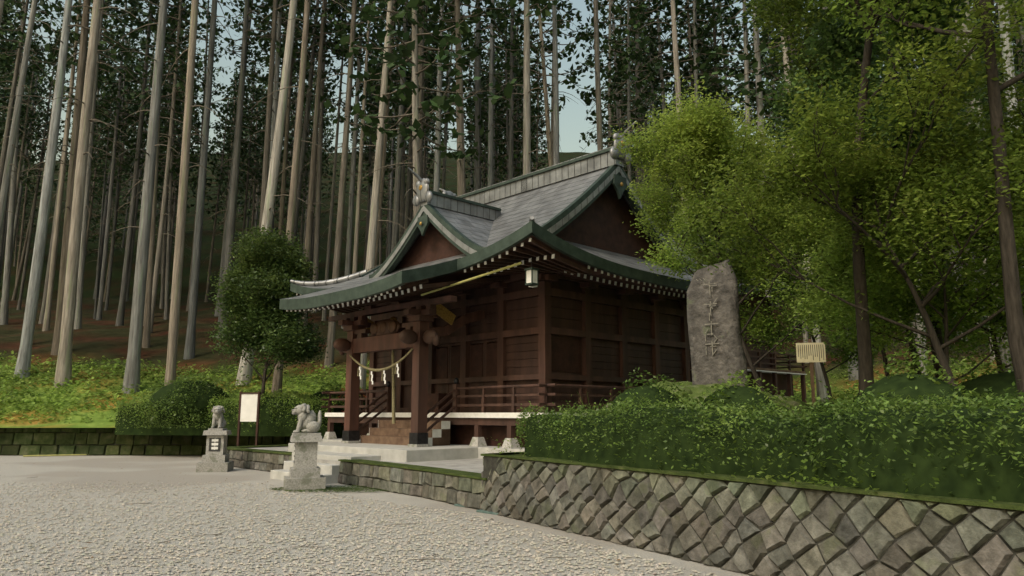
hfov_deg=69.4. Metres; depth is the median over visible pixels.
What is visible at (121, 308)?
cedar
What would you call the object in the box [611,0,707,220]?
cedar
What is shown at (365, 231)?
cedar
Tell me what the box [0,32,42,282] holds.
cedar
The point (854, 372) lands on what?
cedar
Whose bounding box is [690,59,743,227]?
cedar
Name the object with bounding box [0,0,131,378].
cedar
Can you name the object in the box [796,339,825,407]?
monument information sign
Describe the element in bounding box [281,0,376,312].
cedar
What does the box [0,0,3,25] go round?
cedar
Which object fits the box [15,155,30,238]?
cedar
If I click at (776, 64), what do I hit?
cedar
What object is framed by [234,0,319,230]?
cedar
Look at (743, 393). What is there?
shrub
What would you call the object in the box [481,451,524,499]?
terrace wall
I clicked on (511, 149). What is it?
cedar
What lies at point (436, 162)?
cedar
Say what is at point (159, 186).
cedar
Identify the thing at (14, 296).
cedar
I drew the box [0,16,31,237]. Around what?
cedar
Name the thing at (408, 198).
cedar
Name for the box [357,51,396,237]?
cedar
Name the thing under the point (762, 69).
cedar
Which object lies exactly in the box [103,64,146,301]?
cedar
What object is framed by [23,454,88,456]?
yard bamboo pole
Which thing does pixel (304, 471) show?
komainu
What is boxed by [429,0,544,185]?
cedar
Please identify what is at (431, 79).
cedar
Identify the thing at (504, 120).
cedar
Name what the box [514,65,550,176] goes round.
cedar
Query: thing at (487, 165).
cedar
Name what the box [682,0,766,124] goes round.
cedar
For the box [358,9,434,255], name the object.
cedar
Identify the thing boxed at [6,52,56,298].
cedar
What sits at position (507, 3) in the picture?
cedar
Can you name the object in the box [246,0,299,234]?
cedar
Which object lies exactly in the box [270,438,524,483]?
stone platform
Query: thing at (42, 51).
cedar
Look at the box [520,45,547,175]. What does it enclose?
cedar
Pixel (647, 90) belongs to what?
cedar
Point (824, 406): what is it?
shrub
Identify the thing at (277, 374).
cedar
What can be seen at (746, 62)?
cedar
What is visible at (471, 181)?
cedar
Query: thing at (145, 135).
cedar
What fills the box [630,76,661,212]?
cedar
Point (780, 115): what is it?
cedar
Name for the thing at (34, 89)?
cedar
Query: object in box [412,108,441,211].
cedar
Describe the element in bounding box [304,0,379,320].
cedar
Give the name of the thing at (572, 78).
cedar
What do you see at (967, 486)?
hedge terrace
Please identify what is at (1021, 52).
cedar
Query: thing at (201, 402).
round shrub
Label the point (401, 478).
platform wall
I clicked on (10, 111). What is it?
cedar
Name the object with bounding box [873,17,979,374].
cedar
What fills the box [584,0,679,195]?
cedar
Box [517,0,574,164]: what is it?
cedar
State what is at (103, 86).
cedar
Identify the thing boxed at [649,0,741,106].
cedar
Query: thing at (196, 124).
cedar
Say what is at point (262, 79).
cedar
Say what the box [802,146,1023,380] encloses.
tree
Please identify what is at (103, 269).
cedar
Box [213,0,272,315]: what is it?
cedar
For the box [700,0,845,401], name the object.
cedar
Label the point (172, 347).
cedar
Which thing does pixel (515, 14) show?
cedar
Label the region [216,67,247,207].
cedar
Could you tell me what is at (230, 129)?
cedar
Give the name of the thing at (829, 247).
tree
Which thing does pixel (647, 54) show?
cedar
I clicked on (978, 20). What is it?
cedar
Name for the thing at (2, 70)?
cedar
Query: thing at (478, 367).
shrine hall
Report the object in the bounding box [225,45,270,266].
cedar
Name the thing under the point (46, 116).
cedar
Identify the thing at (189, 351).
cedar
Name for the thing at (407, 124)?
cedar
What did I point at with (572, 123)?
sky
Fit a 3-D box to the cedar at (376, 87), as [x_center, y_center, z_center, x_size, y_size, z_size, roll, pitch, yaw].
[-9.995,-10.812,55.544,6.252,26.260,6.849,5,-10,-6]
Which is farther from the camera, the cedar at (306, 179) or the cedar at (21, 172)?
the cedar at (21, 172)
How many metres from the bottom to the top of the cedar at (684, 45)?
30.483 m
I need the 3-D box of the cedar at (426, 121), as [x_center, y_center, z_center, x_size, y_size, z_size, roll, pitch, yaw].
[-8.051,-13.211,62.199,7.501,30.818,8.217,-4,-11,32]
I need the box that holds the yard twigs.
[30,477,579,559]
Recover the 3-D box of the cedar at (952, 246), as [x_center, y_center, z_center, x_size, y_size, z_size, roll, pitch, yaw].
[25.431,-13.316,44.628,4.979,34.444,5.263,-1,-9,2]
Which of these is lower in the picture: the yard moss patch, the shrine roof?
the yard moss patch
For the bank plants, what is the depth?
33.89 m
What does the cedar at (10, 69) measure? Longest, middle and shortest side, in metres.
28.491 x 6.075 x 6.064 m
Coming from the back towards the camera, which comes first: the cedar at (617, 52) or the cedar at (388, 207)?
the cedar at (617, 52)
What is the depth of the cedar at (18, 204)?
60.07 m
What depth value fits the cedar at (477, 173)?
51.98 m
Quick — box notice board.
[236,391,260,445]
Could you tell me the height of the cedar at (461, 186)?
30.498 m
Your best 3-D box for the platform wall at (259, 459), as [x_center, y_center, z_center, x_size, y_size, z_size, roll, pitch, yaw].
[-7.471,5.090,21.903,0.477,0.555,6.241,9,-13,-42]
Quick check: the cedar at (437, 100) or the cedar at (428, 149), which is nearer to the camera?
the cedar at (437, 100)
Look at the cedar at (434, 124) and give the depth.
77.40 m
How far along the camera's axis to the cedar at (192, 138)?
56.27 m
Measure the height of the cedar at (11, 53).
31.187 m
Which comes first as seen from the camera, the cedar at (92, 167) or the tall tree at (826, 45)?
the tall tree at (826, 45)
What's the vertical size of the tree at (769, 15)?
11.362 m
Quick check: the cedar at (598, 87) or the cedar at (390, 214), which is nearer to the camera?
the cedar at (598, 87)
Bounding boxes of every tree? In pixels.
[205,224,327,397]
[655,0,1023,388]
[721,180,885,400]
[736,0,1011,373]
[760,0,1002,394]
[764,191,1004,376]
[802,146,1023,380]
[808,0,943,377]
[813,0,1023,409]
[822,92,1023,372]
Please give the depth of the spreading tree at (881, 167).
11.40 m
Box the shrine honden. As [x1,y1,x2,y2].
[664,226,813,402]
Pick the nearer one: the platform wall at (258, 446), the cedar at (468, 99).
the platform wall at (258, 446)
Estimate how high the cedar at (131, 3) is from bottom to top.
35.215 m
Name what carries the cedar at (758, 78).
on the hill
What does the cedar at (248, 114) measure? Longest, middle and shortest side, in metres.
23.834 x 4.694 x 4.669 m
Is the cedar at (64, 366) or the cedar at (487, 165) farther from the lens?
the cedar at (487, 165)
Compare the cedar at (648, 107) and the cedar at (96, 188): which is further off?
the cedar at (96, 188)
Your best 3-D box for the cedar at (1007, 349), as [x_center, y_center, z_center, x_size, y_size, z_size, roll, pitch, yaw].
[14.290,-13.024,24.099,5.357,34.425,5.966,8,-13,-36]
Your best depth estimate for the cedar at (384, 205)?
81.36 m
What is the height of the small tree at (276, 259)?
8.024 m
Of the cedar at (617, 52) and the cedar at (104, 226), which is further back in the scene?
the cedar at (617, 52)
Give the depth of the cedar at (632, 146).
69.02 m
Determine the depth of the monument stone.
15.53 m
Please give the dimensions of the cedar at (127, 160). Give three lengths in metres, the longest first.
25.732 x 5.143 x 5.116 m
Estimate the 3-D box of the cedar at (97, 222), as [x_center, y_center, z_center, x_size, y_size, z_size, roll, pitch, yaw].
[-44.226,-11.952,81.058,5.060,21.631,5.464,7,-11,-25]
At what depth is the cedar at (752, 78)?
61.82 m
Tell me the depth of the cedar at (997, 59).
40.49 m
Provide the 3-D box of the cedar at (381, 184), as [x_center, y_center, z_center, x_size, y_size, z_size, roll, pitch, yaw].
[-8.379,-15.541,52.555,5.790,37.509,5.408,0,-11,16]
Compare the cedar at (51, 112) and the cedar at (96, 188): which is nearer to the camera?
the cedar at (51, 112)
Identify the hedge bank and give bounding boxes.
[114,385,343,435]
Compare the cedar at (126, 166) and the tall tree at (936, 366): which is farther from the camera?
the cedar at (126, 166)
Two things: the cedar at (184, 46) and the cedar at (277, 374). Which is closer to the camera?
the cedar at (277, 374)
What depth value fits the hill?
48.59 m
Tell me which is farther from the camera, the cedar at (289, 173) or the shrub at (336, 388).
the cedar at (289, 173)
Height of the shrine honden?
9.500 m
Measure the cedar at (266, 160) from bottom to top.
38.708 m
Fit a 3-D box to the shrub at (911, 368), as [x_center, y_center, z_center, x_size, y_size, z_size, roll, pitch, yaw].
[7.396,2.329,14.357,2.657,1.865,2.892,0,-10,0]
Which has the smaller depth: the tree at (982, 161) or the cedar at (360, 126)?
the tree at (982, 161)
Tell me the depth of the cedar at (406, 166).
95.12 m
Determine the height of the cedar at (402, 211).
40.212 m
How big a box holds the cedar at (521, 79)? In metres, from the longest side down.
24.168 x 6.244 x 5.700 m
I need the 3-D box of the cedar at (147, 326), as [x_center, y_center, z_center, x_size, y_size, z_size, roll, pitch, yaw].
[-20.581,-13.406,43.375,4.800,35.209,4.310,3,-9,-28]
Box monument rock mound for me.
[605,381,811,419]
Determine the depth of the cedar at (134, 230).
64.74 m
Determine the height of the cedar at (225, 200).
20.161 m
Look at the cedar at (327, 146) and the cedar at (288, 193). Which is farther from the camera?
the cedar at (288, 193)
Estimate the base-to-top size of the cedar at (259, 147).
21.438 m
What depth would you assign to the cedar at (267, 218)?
36.80 m
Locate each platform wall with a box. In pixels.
[226,447,291,471]
[227,445,287,447]
[338,459,386,488]
[373,462,437,497]
[422,468,486,509]
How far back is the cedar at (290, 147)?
61.63 m
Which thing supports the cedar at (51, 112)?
on the hill
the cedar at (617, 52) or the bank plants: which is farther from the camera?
the cedar at (617, 52)
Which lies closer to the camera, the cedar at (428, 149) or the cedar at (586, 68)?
the cedar at (586, 68)
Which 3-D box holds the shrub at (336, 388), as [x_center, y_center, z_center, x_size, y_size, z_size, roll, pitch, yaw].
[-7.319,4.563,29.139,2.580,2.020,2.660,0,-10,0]
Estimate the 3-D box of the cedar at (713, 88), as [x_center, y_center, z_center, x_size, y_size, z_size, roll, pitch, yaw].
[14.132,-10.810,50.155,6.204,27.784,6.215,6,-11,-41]
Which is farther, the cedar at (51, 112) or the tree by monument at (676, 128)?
the cedar at (51, 112)
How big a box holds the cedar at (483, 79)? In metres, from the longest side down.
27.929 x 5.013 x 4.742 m
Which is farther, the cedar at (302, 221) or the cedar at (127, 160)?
the cedar at (127, 160)
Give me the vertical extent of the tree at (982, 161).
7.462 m
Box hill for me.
[0,152,1023,427]
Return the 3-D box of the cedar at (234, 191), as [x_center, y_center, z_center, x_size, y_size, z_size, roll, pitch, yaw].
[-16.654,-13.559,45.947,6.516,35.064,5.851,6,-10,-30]
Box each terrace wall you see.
[480,453,1023,575]
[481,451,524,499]
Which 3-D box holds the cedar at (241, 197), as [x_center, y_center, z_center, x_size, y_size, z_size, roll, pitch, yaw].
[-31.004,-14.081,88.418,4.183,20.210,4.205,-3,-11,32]
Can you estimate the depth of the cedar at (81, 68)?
40.10 m
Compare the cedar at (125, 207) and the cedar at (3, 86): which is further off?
the cedar at (125, 207)
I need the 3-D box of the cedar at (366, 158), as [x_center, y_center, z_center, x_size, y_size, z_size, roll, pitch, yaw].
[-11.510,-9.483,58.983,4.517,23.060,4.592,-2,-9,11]
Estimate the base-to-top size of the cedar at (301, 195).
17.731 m
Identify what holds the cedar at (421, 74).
on the hill
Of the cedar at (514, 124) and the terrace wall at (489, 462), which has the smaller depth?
the terrace wall at (489, 462)
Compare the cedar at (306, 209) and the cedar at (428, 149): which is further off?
the cedar at (306, 209)
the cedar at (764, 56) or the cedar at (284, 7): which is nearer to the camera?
the cedar at (764, 56)
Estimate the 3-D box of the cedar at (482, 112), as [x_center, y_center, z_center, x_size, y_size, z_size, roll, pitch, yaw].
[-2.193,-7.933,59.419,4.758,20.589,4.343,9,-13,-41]
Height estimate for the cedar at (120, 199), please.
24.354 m
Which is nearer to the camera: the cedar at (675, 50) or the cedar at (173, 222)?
the cedar at (675, 50)
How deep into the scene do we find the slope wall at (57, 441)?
29.05 m
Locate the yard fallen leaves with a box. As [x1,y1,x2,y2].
[14,463,714,574]
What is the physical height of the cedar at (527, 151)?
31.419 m
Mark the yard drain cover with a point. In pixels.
(482, 511)
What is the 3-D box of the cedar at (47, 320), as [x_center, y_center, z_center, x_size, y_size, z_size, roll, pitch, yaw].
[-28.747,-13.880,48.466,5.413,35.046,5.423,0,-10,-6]
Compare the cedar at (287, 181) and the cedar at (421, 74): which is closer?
the cedar at (421, 74)
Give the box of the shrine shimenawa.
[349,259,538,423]
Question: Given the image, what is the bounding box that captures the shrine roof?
[279,165,762,309]
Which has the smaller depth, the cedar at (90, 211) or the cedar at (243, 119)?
the cedar at (243, 119)
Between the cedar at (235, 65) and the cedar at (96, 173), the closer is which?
the cedar at (96, 173)
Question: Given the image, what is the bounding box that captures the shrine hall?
[321,272,690,447]
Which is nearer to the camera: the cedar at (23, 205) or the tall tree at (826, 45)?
the tall tree at (826, 45)
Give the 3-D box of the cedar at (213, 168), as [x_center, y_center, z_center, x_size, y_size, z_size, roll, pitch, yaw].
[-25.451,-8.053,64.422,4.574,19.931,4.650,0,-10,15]
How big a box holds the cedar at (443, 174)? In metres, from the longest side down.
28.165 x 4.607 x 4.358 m
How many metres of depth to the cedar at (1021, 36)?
41.93 m
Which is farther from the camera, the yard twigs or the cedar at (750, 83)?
the cedar at (750, 83)
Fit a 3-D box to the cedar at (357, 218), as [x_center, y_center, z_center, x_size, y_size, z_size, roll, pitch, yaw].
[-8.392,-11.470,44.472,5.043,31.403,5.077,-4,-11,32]
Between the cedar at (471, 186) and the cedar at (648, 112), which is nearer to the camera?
the cedar at (471, 186)
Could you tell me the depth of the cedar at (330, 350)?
38.95 m
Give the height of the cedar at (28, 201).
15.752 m
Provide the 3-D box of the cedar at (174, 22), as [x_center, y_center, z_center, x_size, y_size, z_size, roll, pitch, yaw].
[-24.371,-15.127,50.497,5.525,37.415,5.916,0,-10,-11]
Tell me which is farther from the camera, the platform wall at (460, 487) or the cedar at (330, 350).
the cedar at (330, 350)
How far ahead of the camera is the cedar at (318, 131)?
81.65 m
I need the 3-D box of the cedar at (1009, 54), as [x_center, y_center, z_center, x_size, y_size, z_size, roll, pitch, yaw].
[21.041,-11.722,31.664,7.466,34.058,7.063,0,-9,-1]
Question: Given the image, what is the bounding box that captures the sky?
[0,0,1014,163]
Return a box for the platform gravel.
[250,446,482,472]
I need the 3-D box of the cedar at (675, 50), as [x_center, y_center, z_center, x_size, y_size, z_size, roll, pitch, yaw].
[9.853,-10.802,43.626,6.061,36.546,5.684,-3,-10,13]
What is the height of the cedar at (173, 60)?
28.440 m
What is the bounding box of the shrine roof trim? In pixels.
[286,121,759,313]
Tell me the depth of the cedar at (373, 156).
107.25 m
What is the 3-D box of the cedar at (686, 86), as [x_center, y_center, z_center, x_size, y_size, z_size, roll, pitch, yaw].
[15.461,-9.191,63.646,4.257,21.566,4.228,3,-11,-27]
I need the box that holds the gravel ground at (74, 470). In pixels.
[0,456,751,575]
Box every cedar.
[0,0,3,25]
[0,0,57,324]
[0,0,61,241]
[0,0,63,190]
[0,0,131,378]
[0,1,33,129]
[0,2,12,156]
[0,2,24,153]
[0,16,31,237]
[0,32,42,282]
[0,43,53,304]
[0,45,39,271]
[2,49,47,248]
[2,105,31,218]
[5,142,37,266]
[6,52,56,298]
[7,25,70,309]
[11,21,72,300]
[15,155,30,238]
[21,29,47,166]
[24,18,78,213]
[31,0,122,330]
[33,0,121,354]
[37,0,107,323]
[48,0,150,328]
[50,0,150,387]
[61,101,102,211]
[63,108,97,190]
[65,0,126,297]
[65,110,116,236]
[85,24,118,258]
[86,61,114,255]
[86,79,132,318]
[87,89,130,269]
[92,0,152,319]
[92,29,159,310]
[92,86,143,237]
[93,0,151,298]
[97,61,133,188]
[100,153,125,216]
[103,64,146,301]
[105,0,211,393]
[106,0,188,325]
[107,4,170,300]
[110,25,191,210]
[115,0,198,213]
[115,61,146,230]
[117,0,235,333]
[120,122,168,241]
[121,77,149,247]
[125,31,199,308]
[127,0,188,325]
[130,2,185,347]
[132,0,216,319]
[144,60,206,262]
[154,79,196,304]
[155,183,176,241]
[156,2,182,215]
[159,2,202,273]
[160,55,213,251]
[161,0,235,385]
[162,97,209,298]
[167,0,255,359]
[167,193,189,227]
[171,0,230,310]
[192,91,245,301]
[193,0,279,339]
[198,67,259,237]
[206,0,271,321]
[207,71,256,254]
[211,99,251,232]
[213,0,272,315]
[214,64,237,191]
[216,65,263,254]
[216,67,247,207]
[219,90,251,223]
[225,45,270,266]
[228,64,257,210]
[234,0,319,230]
[234,0,334,236]
[235,0,317,385]
[236,27,308,243]
[236,95,262,233]
[238,81,281,233]
[242,0,300,351]
[242,122,289,222]
[243,106,264,235]
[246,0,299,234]
[247,71,282,226]
[249,0,344,396]
[250,0,314,208]
[252,0,337,237]
[259,0,351,254]
[274,85,305,233]
[277,127,308,214]
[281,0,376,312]
[281,61,322,239]
[285,123,306,230]
[287,40,332,251]
[287,81,331,255]
[288,0,360,328]
[289,70,340,259]
[299,106,337,265]
[301,39,336,280]
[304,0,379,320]
[304,109,328,204]
[306,0,386,367]
[322,0,404,273]
[324,0,401,328]
[324,0,516,269]
[331,0,411,390]
[336,0,451,251]
[341,6,410,234]
[346,40,395,254]
[348,56,397,269]
[351,81,389,208]
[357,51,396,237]
[358,0,412,318]
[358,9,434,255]
[363,55,389,179]
[363,106,406,258]
[366,60,398,264]
[372,2,455,227]
[377,2,472,232]
[380,17,436,248]
[382,138,398,244]
[384,40,441,224]
[385,5,449,187]
[394,1,439,239]
[394,45,452,215]
[397,0,513,195]
[405,17,447,182]
[405,117,431,219]
[411,3,476,192]
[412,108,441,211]
[425,1,472,192]
[427,0,467,177]
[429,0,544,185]
[433,0,500,190]
[441,20,508,176]
[453,24,484,191]
[463,45,487,113]
[464,7,522,183]
[464,73,506,187]
[465,62,487,187]
[465,112,497,192]
[468,0,520,184]
[474,0,536,182]
[481,0,561,174]
[481,37,538,166]
[484,32,550,180]
[485,126,506,186]
[487,1,531,145]
[487,6,545,179]
[494,1,592,165]
[497,31,541,173]
[500,0,537,179]
[509,0,602,168]
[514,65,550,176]
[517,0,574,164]
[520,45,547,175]
[575,0,649,151]
[579,0,672,203]
[580,0,659,178]
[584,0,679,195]
[592,0,602,150]
[601,15,634,118]
[602,67,647,169]
[602,77,634,181]
[607,111,634,185]
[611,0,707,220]
[612,2,670,202]
[613,2,671,212]
[613,27,633,178]
[622,2,667,126]
[622,32,671,201]
[624,0,672,214]
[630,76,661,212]
[637,0,696,223]
[647,0,742,233]
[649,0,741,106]
[660,88,678,220]
[672,0,761,198]
[672,2,733,234]
[672,19,705,105]
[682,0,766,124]
[682,10,723,74]
[683,66,690,109]
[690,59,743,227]
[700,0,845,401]
[707,0,775,241]
[730,37,779,177]
[734,8,808,330]
[736,33,784,306]
[742,0,809,362]
[745,6,801,312]
[750,2,788,210]
[753,26,790,284]
[761,6,809,338]
[762,2,821,320]
[769,33,809,297]
[796,6,857,380]
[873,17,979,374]
[881,19,917,347]
[924,15,1019,323]
[930,38,967,340]
[931,0,1023,252]
[951,1,1022,267]
[954,8,998,362]
[959,0,1022,372]
[971,0,1023,113]
[979,1,1023,117]
[993,18,1021,101]
[996,0,1023,124]
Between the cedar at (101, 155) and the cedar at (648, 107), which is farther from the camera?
the cedar at (648, 107)
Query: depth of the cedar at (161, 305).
60.28 m
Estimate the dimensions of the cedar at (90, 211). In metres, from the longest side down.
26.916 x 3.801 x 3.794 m
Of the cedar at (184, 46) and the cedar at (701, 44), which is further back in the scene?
the cedar at (701, 44)
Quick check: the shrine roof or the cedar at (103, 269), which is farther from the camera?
the cedar at (103, 269)
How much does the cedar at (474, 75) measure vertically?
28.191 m
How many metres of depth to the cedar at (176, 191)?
64.14 m
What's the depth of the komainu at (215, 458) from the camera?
21.12 m
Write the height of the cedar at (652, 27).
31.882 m
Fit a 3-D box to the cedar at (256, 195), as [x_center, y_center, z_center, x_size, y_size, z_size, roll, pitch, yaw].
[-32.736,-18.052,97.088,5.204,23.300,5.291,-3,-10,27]
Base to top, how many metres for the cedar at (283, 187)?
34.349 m
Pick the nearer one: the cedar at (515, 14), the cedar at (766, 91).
the cedar at (766, 91)
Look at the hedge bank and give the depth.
27.25 m
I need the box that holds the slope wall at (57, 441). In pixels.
[0,428,341,455]
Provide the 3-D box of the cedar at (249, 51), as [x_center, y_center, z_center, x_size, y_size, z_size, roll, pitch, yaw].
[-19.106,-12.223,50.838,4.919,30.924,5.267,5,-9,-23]
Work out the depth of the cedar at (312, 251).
74.99 m
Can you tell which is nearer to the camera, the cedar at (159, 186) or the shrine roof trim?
the shrine roof trim
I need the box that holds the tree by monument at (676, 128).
[608,75,871,391]
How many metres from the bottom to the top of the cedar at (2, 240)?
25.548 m
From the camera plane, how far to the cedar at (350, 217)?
48.57 m
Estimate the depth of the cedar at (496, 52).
67.01 m
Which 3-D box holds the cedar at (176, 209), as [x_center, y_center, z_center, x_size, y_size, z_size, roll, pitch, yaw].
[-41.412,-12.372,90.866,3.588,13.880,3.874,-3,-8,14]
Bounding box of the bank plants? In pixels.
[0,350,995,423]
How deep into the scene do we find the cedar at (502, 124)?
58.63 m
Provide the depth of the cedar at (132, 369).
35.05 m
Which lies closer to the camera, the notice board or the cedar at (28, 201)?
the notice board
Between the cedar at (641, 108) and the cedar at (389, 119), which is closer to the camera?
the cedar at (641, 108)
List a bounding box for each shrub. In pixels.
[136,371,242,427]
[302,378,341,401]
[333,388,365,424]
[601,368,692,415]
[689,370,796,417]
[805,393,853,415]
[823,361,933,414]
[831,337,981,411]
[940,357,1020,409]
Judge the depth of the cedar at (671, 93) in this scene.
60.02 m
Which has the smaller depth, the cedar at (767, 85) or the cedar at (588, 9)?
the cedar at (588, 9)
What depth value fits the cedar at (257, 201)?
91.36 m
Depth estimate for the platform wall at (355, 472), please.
16.86 m
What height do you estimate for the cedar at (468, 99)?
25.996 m
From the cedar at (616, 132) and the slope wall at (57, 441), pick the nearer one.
the slope wall at (57, 441)
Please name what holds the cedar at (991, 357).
on the hill
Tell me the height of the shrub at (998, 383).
1.975 m
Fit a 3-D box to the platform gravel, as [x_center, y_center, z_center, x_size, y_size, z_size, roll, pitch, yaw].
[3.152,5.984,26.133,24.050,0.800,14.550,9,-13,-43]
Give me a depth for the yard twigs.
9.89 m
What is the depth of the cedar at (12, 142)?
38.74 m
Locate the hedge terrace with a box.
[515,369,1023,502]
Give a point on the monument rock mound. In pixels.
(695, 390)
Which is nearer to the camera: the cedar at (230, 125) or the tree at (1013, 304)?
the tree at (1013, 304)
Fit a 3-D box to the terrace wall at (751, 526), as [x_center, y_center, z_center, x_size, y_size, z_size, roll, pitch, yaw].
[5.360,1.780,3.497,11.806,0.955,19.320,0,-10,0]
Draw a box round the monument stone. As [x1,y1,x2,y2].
[687,259,748,386]
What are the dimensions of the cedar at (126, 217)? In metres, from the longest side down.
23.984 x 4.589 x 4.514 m
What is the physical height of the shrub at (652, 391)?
1.613 m
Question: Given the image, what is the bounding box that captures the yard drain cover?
[454,504,497,514]
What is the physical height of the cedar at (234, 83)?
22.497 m
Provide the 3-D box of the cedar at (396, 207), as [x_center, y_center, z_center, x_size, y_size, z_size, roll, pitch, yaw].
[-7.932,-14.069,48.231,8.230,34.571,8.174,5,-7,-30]
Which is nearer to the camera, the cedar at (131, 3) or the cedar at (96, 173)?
the cedar at (131, 3)
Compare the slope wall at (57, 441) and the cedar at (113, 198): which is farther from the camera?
the cedar at (113, 198)
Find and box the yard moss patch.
[270,485,387,491]
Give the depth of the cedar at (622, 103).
89.53 m
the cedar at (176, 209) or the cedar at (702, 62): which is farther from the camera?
the cedar at (176, 209)
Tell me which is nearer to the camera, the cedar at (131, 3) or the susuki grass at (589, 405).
the susuki grass at (589, 405)
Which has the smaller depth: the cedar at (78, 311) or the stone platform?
the stone platform
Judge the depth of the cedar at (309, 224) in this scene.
47.86 m
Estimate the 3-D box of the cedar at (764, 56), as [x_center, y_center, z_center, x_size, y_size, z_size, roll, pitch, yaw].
[19.969,-12.007,52.738,7.876,31.776,7.190,-4,-8,33]
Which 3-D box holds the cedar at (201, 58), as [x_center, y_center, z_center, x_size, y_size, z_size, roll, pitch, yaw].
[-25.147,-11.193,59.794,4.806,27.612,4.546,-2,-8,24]
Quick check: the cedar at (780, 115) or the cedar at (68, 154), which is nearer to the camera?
the cedar at (780, 115)
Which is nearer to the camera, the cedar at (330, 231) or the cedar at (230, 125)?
the cedar at (330, 231)
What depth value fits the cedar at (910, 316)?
41.17 m
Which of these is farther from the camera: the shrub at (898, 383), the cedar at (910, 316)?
the cedar at (910, 316)
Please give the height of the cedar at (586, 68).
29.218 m
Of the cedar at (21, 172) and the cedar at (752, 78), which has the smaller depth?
the cedar at (752, 78)
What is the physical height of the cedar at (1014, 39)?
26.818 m
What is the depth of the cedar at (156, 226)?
86.18 m
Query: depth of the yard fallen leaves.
9.34 m
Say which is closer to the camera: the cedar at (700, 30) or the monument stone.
the monument stone
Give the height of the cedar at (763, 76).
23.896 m
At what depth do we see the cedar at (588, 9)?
55.28 m
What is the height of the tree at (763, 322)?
6.687 m
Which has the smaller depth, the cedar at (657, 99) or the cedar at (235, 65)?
the cedar at (657, 99)
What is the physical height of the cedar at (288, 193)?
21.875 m
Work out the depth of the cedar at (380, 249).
73.14 m
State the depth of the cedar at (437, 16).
63.88 m
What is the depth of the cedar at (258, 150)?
63.41 m
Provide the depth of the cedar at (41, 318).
49.28 m
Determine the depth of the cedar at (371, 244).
34.62 m
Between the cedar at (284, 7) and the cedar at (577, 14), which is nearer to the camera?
the cedar at (577, 14)
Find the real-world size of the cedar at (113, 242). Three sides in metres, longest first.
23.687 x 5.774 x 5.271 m
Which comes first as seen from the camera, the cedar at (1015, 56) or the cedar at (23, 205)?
the cedar at (1015, 56)
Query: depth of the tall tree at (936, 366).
15.46 m
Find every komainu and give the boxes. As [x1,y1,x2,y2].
[196,405,233,471]
[283,403,325,490]
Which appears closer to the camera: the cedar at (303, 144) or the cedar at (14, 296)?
the cedar at (303, 144)
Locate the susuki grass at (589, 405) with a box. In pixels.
[574,391,617,415]
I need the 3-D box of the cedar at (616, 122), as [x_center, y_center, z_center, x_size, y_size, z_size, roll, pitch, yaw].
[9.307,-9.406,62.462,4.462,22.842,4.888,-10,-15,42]
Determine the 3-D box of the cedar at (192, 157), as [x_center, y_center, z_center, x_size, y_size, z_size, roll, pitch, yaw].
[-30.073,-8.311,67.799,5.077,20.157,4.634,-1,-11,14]
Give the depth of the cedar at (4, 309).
50.00 m

